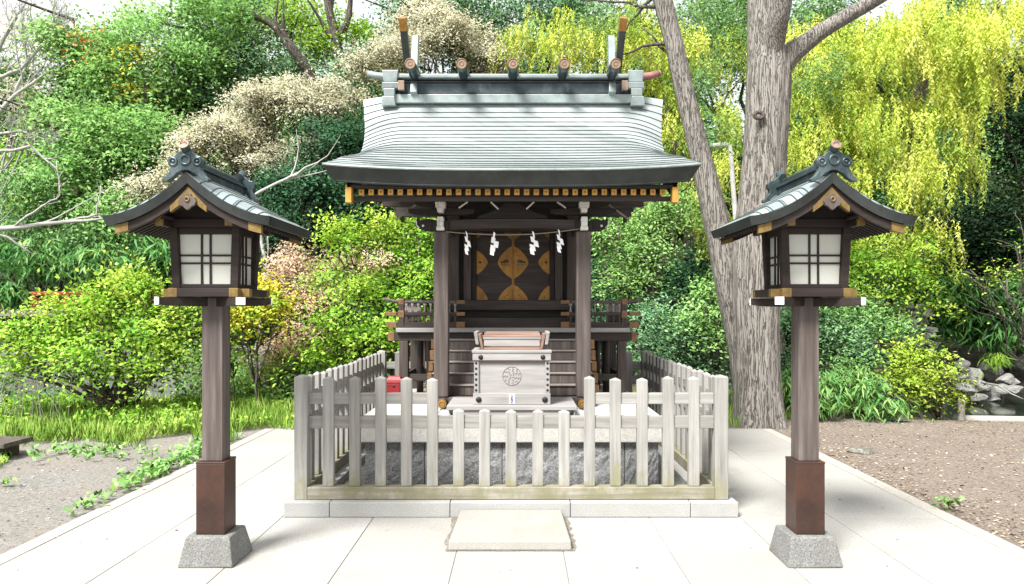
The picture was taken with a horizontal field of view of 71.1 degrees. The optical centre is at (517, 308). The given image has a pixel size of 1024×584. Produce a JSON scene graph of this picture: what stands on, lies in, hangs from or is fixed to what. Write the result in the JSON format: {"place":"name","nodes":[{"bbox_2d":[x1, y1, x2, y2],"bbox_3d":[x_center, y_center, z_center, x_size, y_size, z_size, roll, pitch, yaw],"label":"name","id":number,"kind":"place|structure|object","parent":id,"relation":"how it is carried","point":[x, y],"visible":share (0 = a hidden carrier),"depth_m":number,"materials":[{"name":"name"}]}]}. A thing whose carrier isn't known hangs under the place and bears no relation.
{"place":"outdoors","nodes":[
{"label":"outdoors","id":0,"kind":"place"},
{"bbox_2d":[328,517,688,583],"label":"pavement bed","id":1,"kind":"object","parent":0,"point":[563,553],"depth_m":4.38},
{"bbox_2d":[0,429,1023,583],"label":"pavement","id":2,"kind":"structure","parent":0,"point":[143,543],"depth_m":4.66,"materials":[{"name":"stone"}]},
{"bbox_2d":[102,140,310,567],"bbox_3d":[-1.865,0.305,4.427,0.945,2.490,0.900,0,0,0],"label":"stone footed lantern","id":3,"kind":"object","parent":2,"relation":"on","point":[211,224],"visible":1,"depth_m":4.30,"materials":[{"name":"brown wood"}]},
{"bbox_2d":[448,510,571,549],"bbox_3d":[-0.050,1.518,4.935,0.788,0.060,0.719,0,0,0],"label":"step stone","id":4,"kind":"object","parent":2,"relation":"on","point":[509,529],"visible":1,"depth_m":4.77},
{"bbox_2d":[444,517,576,550],"bbox_3d":[-0.052,1.546,4.938,0.874,0.001,0.749,0,0,0],"label":"soil seam","id":5,"kind":"object","parent":2,"relation":"on","point":[454,521],"visible":0.45,"depth_m":4.76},
{"bbox_2d":[284,444,737,516],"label":"stone plinth","id":6,"kind":"structure","parent":2,"relation":"on","point":[293,507],"depth_m":5.30,"materials":[{"name":"stone"}]},
{"bbox_2d":[294,350,727,499],"bbox_3d":[-0.050,0.969,6.999,3.260,0.938,3.262,0,0,0],"label":"picket fence","id":7,"kind":"object","parent":6,"relation":"on","point":[335,405],"visible":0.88,"depth_m":5.39,"materials":[{"name":"grey wood"}]},
{"bbox_2d":[361,385,661,483],"bbox_3d":[-0.050,1.196,7.100,2.480,0.603,2.500,0,0,0],"label":"stone foundation","id":8,"kind":"object","parent":6,"relation":"on","point":[523,455],"visible":0.33,"depth_m":5.89,"materials":[{"name":"stone"}]},
{"bbox_2d":[387,376,402,391],"bbox_3d":[-1.223,0.779,7.013,0.183,0.229,0.183,0,0,0],"label":"red box","id":9,"kind":"object","parent":8,"relation":"on","point":[393,383],"visible":0.46,"depth_m":6.93,"materials":[{"name":"paint"}]},
{"bbox_2d":[322,16,701,407],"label":"shrine building","id":10,"kind":"structure","parent":8,"relation":"on","point":[511,151],"depth_m":7.18,"materials":[{"name":"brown wood"}]},
{"bbox_2d":[476,232,512,299],"bbox_3d":[-0.243,-0.438,7.511,0.382,0.709,0.049,0,0,0],"label":"door","id":11,"kind":"structure","parent":10,"relation":"in","point":[494,274],"depth_m":7.50,"materials":[{"name":"brown wood"}]},
{"bbox_2d":[446,228,579,234],"bbox_3d":[-0.025,-0.689,6.445,1.244,0.071,0.040,0,0,0],"label":"sacred rope","id":12,"kind":"object","parent":10,"relation":"attached to","point":[513,234],"visible":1,"depth_m":6.43,"materials":[{"name":"fabric"}]},
{"bbox_2d":[464,232,470,254],"bbox_3d":[-0.450,-0.583,6.420,0.060,0.217,0.020,0,0,0],"label":"paper streamer","id":13,"kind":"object","parent":12,"relation":"hanging from","point":[466,248],"visible":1,"depth_m":6.42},
{"bbox_2d":[490,232,498,255],"bbox_3d":[-0.211,-0.577,6.420,0.079,0.217,0.020,0,0,0],"label":"paper streamer","id":14,"kind":"object","parent":12,"relation":"hanging from","point":[492,248],"visible":1,"depth_m":6.42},
{"bbox_2d":[530,231,538,254],"bbox_3d":[0.147,-0.583,6.420,0.084,0.217,0.020,0,0,0],"label":"paper streamer","id":15,"kind":"object","parent":12,"relation":"hanging from","point":[532,248],"visible":1,"depth_m":6.42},
{"bbox_2d":[557,230,563,252],"bbox_3d":[0.380,-0.602,6.420,0.068,0.217,0.020,0,0,0],"label":"paper streamer","id":16,"kind":"object","parent":12,"relation":"hanging from","point":[559,244],"visible":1,"depth_m":6.42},
{"bbox_2d":[513,232,549,299],"bbox_3d":[0.143,-0.438,7.511,0.382,0.709,0.049,0,0,0],"label":"door","id":17,"kind":"structure","parent":10,"relation":"in","point":[531,273],"depth_m":7.50,"materials":[{"name":"brown wood"}]},
{"bbox_2d":[447,397,576,414],"bbox_3d":[-0.050,0.848,6.165,1.070,0.092,0.590,0,0,0],"label":"box stand","id":18,"kind":"object","parent":8,"relation":"on","point":[469,407],"visible":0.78,"depth_m":5.88,"materials":[{"name":"stone"}]},
{"bbox_2d":[472,331,551,404],"bbox_3d":[-0.050,0.499,6.144,0.664,0.603,0.428,0,0,0],"label":"offering box","id":19,"kind":"object","parent":18,"relation":"on","point":[511,367],"visible":1,"depth_m":5.97,"materials":[{"name":"grey wood"}]},
{"bbox_2d":[0,429,1023,564],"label":"kerb","id":20,"kind":"structure","parent":2,"relation":"on","point":[34,543],"depth_m":5.50,"materials":[{"name":"grey concrete"}]},
{"bbox_2d":[711,140,917,567],"bbox_3d":[1.775,0.305,4.427,0.945,2.490,0.900,0,0,0],"label":"stone footed lantern","id":21,"kind":"object","parent":2,"relation":"on","point":[809,224],"visible":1,"depth_m":4.30,"materials":[{"name":"brown wood"}]},
{"bbox_2d":[0,136,1023,554],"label":"ground","id":22,"kind":"structure","parent":0,"point":[48,490],"depth_m":7.17,"materials":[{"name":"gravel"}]},
{"bbox_2d":[0,436,32,456],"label":"bench","id":23,"kind":"object","parent":22,"relation":"on","point":[10,443],"visible":0.91,"depth_m":7.55,"materials":[{"name":"stone"}]},
{"bbox_2d":[0,0,68,241],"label":"flowering tree","id":24,"kind":"object","parent":22,"relation":"on","point":[12,141],"visible":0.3,"depth_m":18.31,"materials":[{"name":"white plant"}]},
{"bbox_2d":[0,137,68,279],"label":"evergreen tree","id":25,"kind":"object","parent":22,"relation":"on","point":[15,158],"visible":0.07,"depth_m":20.66,"materials":[{"name":"green plant"}]},
{"bbox_2d":[0,0,103,175],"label":"bare tree","id":26,"kind":"object","parent":22,"relation":"on","point":[23,67],"visible":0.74,"depth_m":16.19,"materials":[{"name":"grey plant"}]},
{"bbox_2d":[0,133,104,254],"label":"bare tree","id":27,"kind":"object","parent":22,"relation":"on","point":[16,226],"visible":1,"depth_m":11.48,"materials":[{"name":"grey plant"}]},
{"bbox_2d":[0,357,118,423],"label":"dry stems","id":28,"kind":"object","parent":22,"relation":"on","point":[54,386],"visible":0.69,"depth_m":9.56,"materials":[{"name":"plant"}]},
{"bbox_2d":[0,292,125,346],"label":"red bridge","id":29,"kind":"structure","parent":22,"relation":"on","point":[35,298],"depth_m":13.46,"materials":[{"name":"brown wood"}]},
{"bbox_2d":[0,365,152,407],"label":"shrub","id":30,"kind":"object","parent":22,"relation":"on","point":[15,393],"visible":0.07,"depth_m":11.30,"materials":[{"name":"green plant"}]},
{"bbox_2d":[0,236,171,346],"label":"bamboo grass","id":31,"kind":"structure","parent":22,"relation":"on","point":[16,296],"depth_m":13.97,"materials":[{"name":"green plant"}]},
{"bbox_2d":[0,156,197,350],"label":"evergreen tree","id":32,"kind":"object","parent":22,"relation":"on","point":[33,233],"visible":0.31,"depth_m":15.05,"materials":[{"name":"green plant"}]},
{"bbox_2d":[0,247,245,418],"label":"maple tree","id":33,"kind":"object","parent":22,"relation":"on","point":[77,352],"visible":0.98,"depth_m":9.87,"materials":[{"name":"green plant"}]},
{"bbox_2d":[0,433,249,546],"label":"fallen leaves","id":34,"kind":"object","parent":22,"relation":"on","point":[74,483],"visible":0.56,"depth_m":6.46,"materials":[{"name":"brown plant"}]},
{"bbox_2d":[0,345,272,399],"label":"retaining wall","id":35,"kind":"structure","parent":22,"relation":"on","point":[153,392],"depth_m":12.73,"materials":[{"name":"grey stone"}]},
{"bbox_2d":[0,385,293,464],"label":"grass","id":36,"kind":"structure","parent":22,"relation":"on","point":[97,428],"depth_m":9.20,"materials":[{"name":"plant"}]},
{"bbox_2d":[0,390,293,431],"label":"weeds","id":37,"kind":"object","parent":22,"relation":"on","point":[131,410],"visible":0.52,"depth_m":9.72,"materials":[{"name":"green plant"}]},
{"bbox_2d":[0,0,298,343],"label":"broadleaf tree","id":38,"kind":"object","parent":22,"relation":"on","point":[114,131],"visible":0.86,"depth_m":15.94,"materials":[{"name":"green plant"}]},
{"bbox_2d":[120,0,338,337],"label":"broadleaf tree","id":39,"kind":"object","parent":22,"relation":"on","point":[290,64],"visible":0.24,"depth_m":18.06,"materials":[{"name":"green plant"}]},
{"bbox_2d":[193,306,277,404],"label":"slim tree","id":40,"kind":"object","parent":22,"relation":"on","point":[239,352],"visible":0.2,"depth_m":10.63,"materials":[{"name":"green plant"}]},
{"bbox_2d":[91,66,381,388],"bbox_3d":[-5.452,-1.359,15.049,5.942,7.563,3.122,0,0,-12],"label":"flowering tree","id":41,"kind":"object","parent":22,"relation":"on","point":[238,132],"visible":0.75,"depth_m":14.57,"materials":[{"name":"grey plant"}]},
{"bbox_2d":[127,323,347,403],"bbox_3d":[-4.125,1.317,11.362,4.182,2.121,2.240,0,0,28],"label":"shrub","id":42,"kind":"object","parent":22,"relation":"on","point":[240,384],"visible":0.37,"depth_m":11.19,"materials":[{"name":"green plant"}]},
{"bbox_2d":[181,256,314,403],"bbox_3d":[-3.890,0.394,10.443,1.823,2.442,1.758,0,0,0],"label":"golden tree","id":43,"kind":"object","parent":22,"relation":"on","point":[265,311],"visible":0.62,"depth_m":10.42,"materials":[{"name":"yellow plant"}]},
{"bbox_2d":[167,0,332,333],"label":"leaning tree","id":44,"kind":"object","parent":22,"relation":"on","point":[288,44],"visible":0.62,"depth_m":17.96,"materials":[{"name":"brown plant"}]},
{"bbox_2d":[255,129,340,344],"bbox_3d":[-4.013,-0.724,12.935,1.798,5.055,0.282,0,0,7],"label":"bare tree","id":45,"kind":"object","parent":22,"relation":"on","point":[272,185],"visible":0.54,"depth_m":12.92,"materials":[{"name":"grey plant"}]},
{"bbox_2d":[231,238,380,400],"bbox_3d":[-3.483,0.183,11.834,2.760,3.170,2.407,0,0,0],"label":"pink shrub","id":46,"kind":"object","parent":22,"relation":"on","point":[312,273],"visible":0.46,"depth_m":11.73,"materials":[{"name":"grey plant"}]},
{"bbox_2d":[234,80,396,372],"bbox_3d":[-3.884,-1.523,14.392,4.492,6.370,2.890,0,0,-30],"label":"evergreen tree","id":47,"kind":"object","parent":22,"relation":"on","point":[304,193],"visible":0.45,"depth_m":13.94,"materials":[{"name":"green plant"}]},
{"bbox_2d":[246,0,384,331],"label":"broadleaf tree","id":48,"kind":"object","parent":22,"relation":"on","point":[311,29],"visible":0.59,"depth_m":20.27,"materials":[{"name":"green plant"}]},
{"bbox_2d":[307,0,352,347],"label":"forked trunk tree","id":49,"kind":"object","parent":22,"relation":"on","point":[329,11],"visible":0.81,"depth_m":19.90,"materials":[{"name":"brown plant"}]},
{"bbox_2d":[270,202,436,399],"bbox_3d":[-2.075,-0.255,10.984,3.111,3.765,2.720,0,0,0],"label":"maple tree","id":50,"kind":"object","parent":22,"relation":"on","point":[381,256],"visible":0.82,"depth_m":10.83,"materials":[{"name":"green plant"}]},
{"bbox_2d":[324,0,538,369],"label":"flowering tree","id":51,"kind":"object","parent":22,"relation":"on","point":[431,21],"visible":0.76,"depth_m":16.80,"materials":[{"name":"grey plant"}]},
{"bbox_2d":[306,0,624,117],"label":"evergreen tree","id":52,"kind":"object","parent":22,"relation":"on","point":[503,17],"visible":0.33,"depth_m":19.47,"materials":[{"name":"green plant"}]},
{"bbox_2d":[0,431,963,516],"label":"weeds","id":53,"kind":"object","parent":22,"relation":"on","point":[186,454],"visible":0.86,"depth_m":6.99,"materials":[{"name":"green plant"}]},
{"bbox_2d":[0,38,1023,260],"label":"distant wood","id":54,"kind":"object","parent":22,"relation":"on","point":[282,129],"visible":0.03,"depth_m":29.43,"materials":[{"name":"green plant"}]},
{"bbox_2d":[2,200,1023,367],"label":"undergrowth","id":55,"kind":"object","parent":22,"relation":"on","point":[199,314],"visible":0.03,"depth_m":19.97,"materials":[{"name":"green plant"}]},
{"bbox_2d":[590,208,727,374],"bbox_3d":[3.145,-0.899,14.820,5.181,5.308,3.836,0,0,0],"label":"evergreen tree","id":56,"kind":"object","parent":22,"relation":"on","point":[678,281],"visible":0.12,"depth_m":14.68,"materials":[{"name":"green plant"}]},
{"bbox_2d":[589,179,732,373],"bbox_3d":[2.184,-0.432,11.811,3.502,4.131,2.282,0,0,-18],"label":"maple tree","id":57,"kind":"object","parent":22,"relation":"on","point":[644,252],"visible":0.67,"depth_m":11.61,"materials":[{"name":"green plant"}]},
{"bbox_2d":[600,280,732,404],"bbox_3d":[2.449,0.719,10.927,2.903,2.393,1.934,0,0,0],"label":"shrub","id":58,"kind":"object","parent":22,"relation":"on","point":[654,323],"visible":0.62,"depth_m":10.76,"materials":[{"name":"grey plant"}]},
{"bbox_2d":[487,0,876,366],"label":"weeping tree","id":59,"kind":"object","parent":22,"relation":"on","point":[656,89],"visible":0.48,"depth_m":13.59,"materials":[{"name":"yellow plant"}]},
{"bbox_2d":[635,250,729,375],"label":"maple tree","id":60,"kind":"object","parent":22,"relation":"on","point":[703,293],"visible":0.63,"depth_m":10.68,"materials":[{"name":"green plant"}]},
{"bbox_2d":[552,0,886,428],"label":"twin trunk tree","id":61,"kind":"object","parent":22,"relation":"on","point":[752,333],"visible":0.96,"depth_m":9.52,"materials":[{"name":"grey plant"}]},
{"bbox_2d":[709,142,736,406],"bbox_3d":[3.032,-0.426,10.500,0.436,4.013,0.088,0,0,0],"label":"bent pipe","id":62,"kind":"object","parent":22,"relation":"on","point":[732,183],"visible":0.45,"depth_m":10.47,"materials":[{"name":"metal"}]},
{"bbox_2d":[564,0,1014,368],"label":"broadleaf tree","id":63,"kind":"object","parent":22,"relation":"on","point":[882,198],"visible":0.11,"depth_m":17.00,"materials":[{"name":"green plant"}]},
{"bbox_2d":[781,363,927,424],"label":"bamboo grass","id":64,"kind":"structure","parent":22,"relation":"on","point":[859,387],"depth_m":9.92,"materials":[{"name":"green plant"}]},
{"bbox_2d":[846,447,881,454],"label":"rock","id":65,"kind":"object","parent":22,"relation":"on","point":[864,450],"visible":0.96,"depth_m":7.71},
{"bbox_2d":[780,276,960,412],"bbox_3d":[5.020,0.498,11.175,3.089,2.450,2.269,0,0,0],"label":"shrub","id":66,"kind":"object","parent":22,"relation":"on","point":[845,327],"visible":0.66,"depth_m":10.93,"materials":[{"name":"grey plant"}]},
{"bbox_2d":[882,418,908,420],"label":"rock","id":67,"kind":"object","parent":22,"relation":"on","point":[893,419],"visible":0.8,"depth_m":9.80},
{"bbox_2d":[775,415,1023,545],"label":"fallen leaves","id":68,"kind":"object","parent":22,"relation":"on","point":[962,510],"visible":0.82,"depth_m":7.08,"materials":[{"name":"brown plant"}]},
{"bbox_2d":[786,0,1023,370],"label":"weeping tree","id":69,"kind":"object","parent":22,"relation":"on","point":[969,51],"visible":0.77,"depth_m":12.34,"materials":[{"name":"yellow plant"}]},
{"bbox_2d":[820,209,992,377],"bbox_3d":[5.891,0.031,12.148,4.012,3.456,2.334,0,0,0],"label":"maple tree","id":70,"kind":"object","parent":22,"relation":"on","point":[894,268],"visible":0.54,"depth_m":11.83,"materials":[{"name":"green plant"}]},
{"bbox_2d":[856,324,992,421],"bbox_3d":[5.625,0.969,10.116,1.671,1.479,1.601,0,0,39],"label":"yellow shrub","id":71,"kind":"object","parent":22,"relation":"on","point":[923,374],"visible":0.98,"depth_m":10.10,"materials":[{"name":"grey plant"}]},
{"bbox_2d":[848,32,1023,350],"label":"evergreen tree","id":72,"kind":"object","parent":22,"relation":"on","point":[995,222],"visible":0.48,"depth_m":16.38,"materials":[{"name":"green plant"}]},
{"bbox_2d":[934,348,959,375],"bbox_3d":[9.684,1.197,16.066,0.548,0.643,0.674,0,0,37],"label":"shrub","id":73,"kind":"object","parent":22,"relation":"on","point":[950,350],"visible":0.3,"depth_m":15.83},
{"bbox_2d":[952,369,969,383],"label":"rock","id":74,"kind":"object","parent":22,"relation":"on","point":[959,376],"visible":0.53,"depth_m":14.32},
{"bbox_2d":[954,359,970,371],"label":"rock","id":75,"kind":"object","parent":74,"relation":"on","point":[966,363],"visible":0.73,"depth_m":14.19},
{"bbox_2d":[958,399,964,420],"bbox_3d":[6.192,1.510,10.000,0.090,0.480,0.090,0,0,0],"label":"wooden stake","id":76,"kind":"object","parent":22,"relation":"on","point":[961,414],"visible":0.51,"depth_m":9.96,"materials":[{"name":"brown wood"}]},
{"bbox_2d":[911,261,1023,368],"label":"bamboo grass","id":77,"kind":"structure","parent":22,"relation":"on","point":[985,332],"depth_m":14.79,"materials":[{"name":"green plant"}]},
{"bbox_2d":[941,210,1023,363],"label":"twiggy tree","id":78,"kind":"object","parent":22,"relation":"on","point":[1017,310],"visible":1,"depth_m":12.06,"materials":[{"name":"brown plant"}]},
{"bbox_2d":[977,362,995,371],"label":"rock","id":79,"kind":"object","parent":22,"relation":"on","point":[980,365],"visible":0.57,"depth_m":14.99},
{"bbox_2d":[983,363,1003,379],"bbox_3d":[9.923,1.302,14.998,0.344,0.422,0.364,0,0,0],"label":"rock","id":80,"kind":"object","parent":79,"relation":"on","point":[989,374],"visible":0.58,"depth_m":14.90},
{"bbox_2d":[965,415,1023,421],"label":"pond edge","id":81,"kind":"object","parent":22,"relation":"on","point":[982,418],"visible":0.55,"depth_m":10.02,"materials":[{"name":"grey concrete"}]},
{"bbox_2d":[977,352,1016,396],"bbox_3d":[9.844,1.656,14.838,0.729,1.563,1.193,0,0,23],"label":"fern clump","id":82,"kind":"object","parent":22,"relation":"on","point":[994,361],"visible":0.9,"depth_m":14.52,"materials":[{"name":"green plant"}]},
{"bbox_2d":[1008,353,1023,381],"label":"boulder","id":83,"kind":"object","parent":22,"relation":"on","point":[1016,370],"visible":0.72,"depth_m":15.69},
{"bbox_2d":[1015,346,1023,355],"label":"boulder","id":84,"kind":"object","parent":83,"relation":"on","point":[1018,352],"visible":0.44,"depth_m":16.02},
{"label":"boulder","id":85,"kind":"object","parent":22,"relation":"on","visible":0},
{"bbox_2d":[958,346,991,367],"bbox_3d":[10.370,1.129,16.200,0.873,0.559,0.543,0,0,32],"label":"boulder","id":86,"kind":"object","parent":85,"relation":"on","point":[972,356],"visible":0.41,"depth_m":16.04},
{"bbox_2d":[979,351,1019,369],"bbox_3d":[10.685,1.163,15.954,0.761,0.431,0.688,0,0,0],"label":"boulder","id":87,"kind":"object","parent":85,"relation":"on","point":[1011,363],"visible":0.32,"depth_m":15.71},
{"bbox_2d":[0,0,1023,143],"label":"sky","id":88,"kind":"structure","parent":0,"point":[358,8],"materials":[{"name":"white"}]},
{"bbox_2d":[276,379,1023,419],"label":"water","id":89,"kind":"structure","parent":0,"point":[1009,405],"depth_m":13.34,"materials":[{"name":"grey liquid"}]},
{"bbox_2d":[919,372,950,393],"bbox_3d":[9.188,1.623,15.617,0.640,0.529,0.634,0,0,-28],"label":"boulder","id":90,"kind":"object","parent":89,"relation":"in","point":[936,381],"visible":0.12,"depth_m":15.47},
{"bbox_2d":[956,382,975,396],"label":"rock","id":91,"kind":"object","parent":89,"relation":"on","point":[971,390],"visible":0.7,"depth_m":13.59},
{"bbox_2d":[969,393,987,400],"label":"rock","id":92,"kind":"object","parent":89,"relation":"on","point":[982,397],"visible":0.73,"depth_m":13.79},
{"bbox_2d":[980,382,1022,398],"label":"fallen branch","id":93,"kind":"object","parent":92,"relation":"on","point":[1000,387],"visible":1,"depth_m":13.13,"materials":[{"name":"wood"}]},
{"bbox_2d":[973,377,993,392],"bbox_3d":[9.204,1.541,14.194,0.373,0.333,0.334,0,0,-23],"label":"rock","id":94,"kind":"object","parent":89,"relation":"on","point":[981,387],"visible":0.78,"depth_m":14.07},
{"bbox_2d":[963,367,983,383],"bbox_3d":[9.147,1.359,14.487,0.471,0.325,0.314,0,0,29],"label":"rock","id":95,"kind":"object","parent":94,"relation":"on","point":[975,371],"visible":0.48,"depth_m":14.35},
{"bbox_2d":[982,392,1000,400],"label":"rock","id":96,"kind":"object","parent":89,"relation":"in","point":[994,397],"visible":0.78,"depth_m":14.23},
{"bbox_2d":[989,383,1008,395],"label":"rock","id":97,"kind":"object","parent":89,"relation":"on","point":[998,390],"visible":0.41,"depth_m":14.39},
{"bbox_2d":[1003,385,1023,393],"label":"rock","id":98,"kind":"object","parent":89,"relation":"on","point":[1014,389],"visible":0.84,"depth_m":13.54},
{"bbox_2d":[995,373,1020,384],"bbox_3d":[9.515,1.373,13.961,0.405,0.237,0.335,0,0,0],"label":"rock","id":99,"kind":"object","parent":98,"relation":"on","point":[1008,378],"visible":0.99,"depth_m":13.83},
{"bbox_2d":[632,387,925,427],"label":"grass","id":100,"kind":"structure","parent":0,"point":[787,412],"depth_m":10.41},
{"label":"rock","id":101,"kind":"object","parent":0,"visible":0},
{"bbox_2d":[912,341,924,348],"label":"rock","id":102,"kind":"object","parent":101,"relation":"on","point":[917,344],"visible":0.43,"depth_m":14.64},
{"bbox_2d":[909,333,922,339],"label":"rock","id":103,"kind":"object","parent":102,"relation":"on","point":[912,334],"visible":0.31,"depth_m":14.74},
{"bbox_2d":[925,341,938,349],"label":"rock","id":104,"kind":"object","parent":101,"relation":"on","point":[928,344],"visible":0.76,"depth_m":14.60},
{"bbox_2d":[921,332,934,340],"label":"rock","id":105,"kind":"object","parent":104,"relation":"on","point":[928,335],"visible":0.45,"depth_m":14.72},
{"bbox_2d":[912,325,922,331],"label":"rock","id":106,"kind":"object","parent":105,"relation":"on","point":[915,328],"visible":0.39,"depth_m":14.84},
{"bbox_2d":[905,317,916,324],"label":"rock","id":107,"kind":"object","parent":106,"relation":"on","point":[913,321],"visible":0.39,"depth_m":15.02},
{"bbox_2d":[922,326,937,333],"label":"rock","id":108,"kind":"object","parent":105,"relation":"on","point":[932,330],"visible":0.73,"depth_m":14.84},
{"bbox_2d":[917,319,928,325],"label":"rock","id":109,"kind":"object","parent":108,"relation":"on","point":[925,321],"visible":0.62,"depth_m":14.99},
{"bbox_2d":[909,311,922,319],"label":"rock","id":110,"kind":"object","parent":109,"relation":"on","point":[916,317],"visible":0.49,"depth_m":15.09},
{"bbox_2d":[907,302,914,309],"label":"rock","id":111,"kind":"object","parent":110,"relation":"on","point":[910,307],"visible":0.38,"depth_m":15.23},
{"bbox_2d":[913,303,923,310],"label":"rock","id":112,"kind":"object","parent":110,"relation":"on","point":[915,309],"visible":0.47,"depth_m":15.24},
{"bbox_2d":[923,308,934,317],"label":"rock","id":113,"kind":"object","parent":109,"relation":"on","point":[927,316],"visible":0.53,"depth_m":15.07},
{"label":"rock","id":114,"kind":"object","parent":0,"visible":0},
{"bbox_2d":[893,335,908,343],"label":"rock","id":115,"kind":"object","parent":114,"relation":"on","point":[900,340],"visible":0.34,"depth_m":14.74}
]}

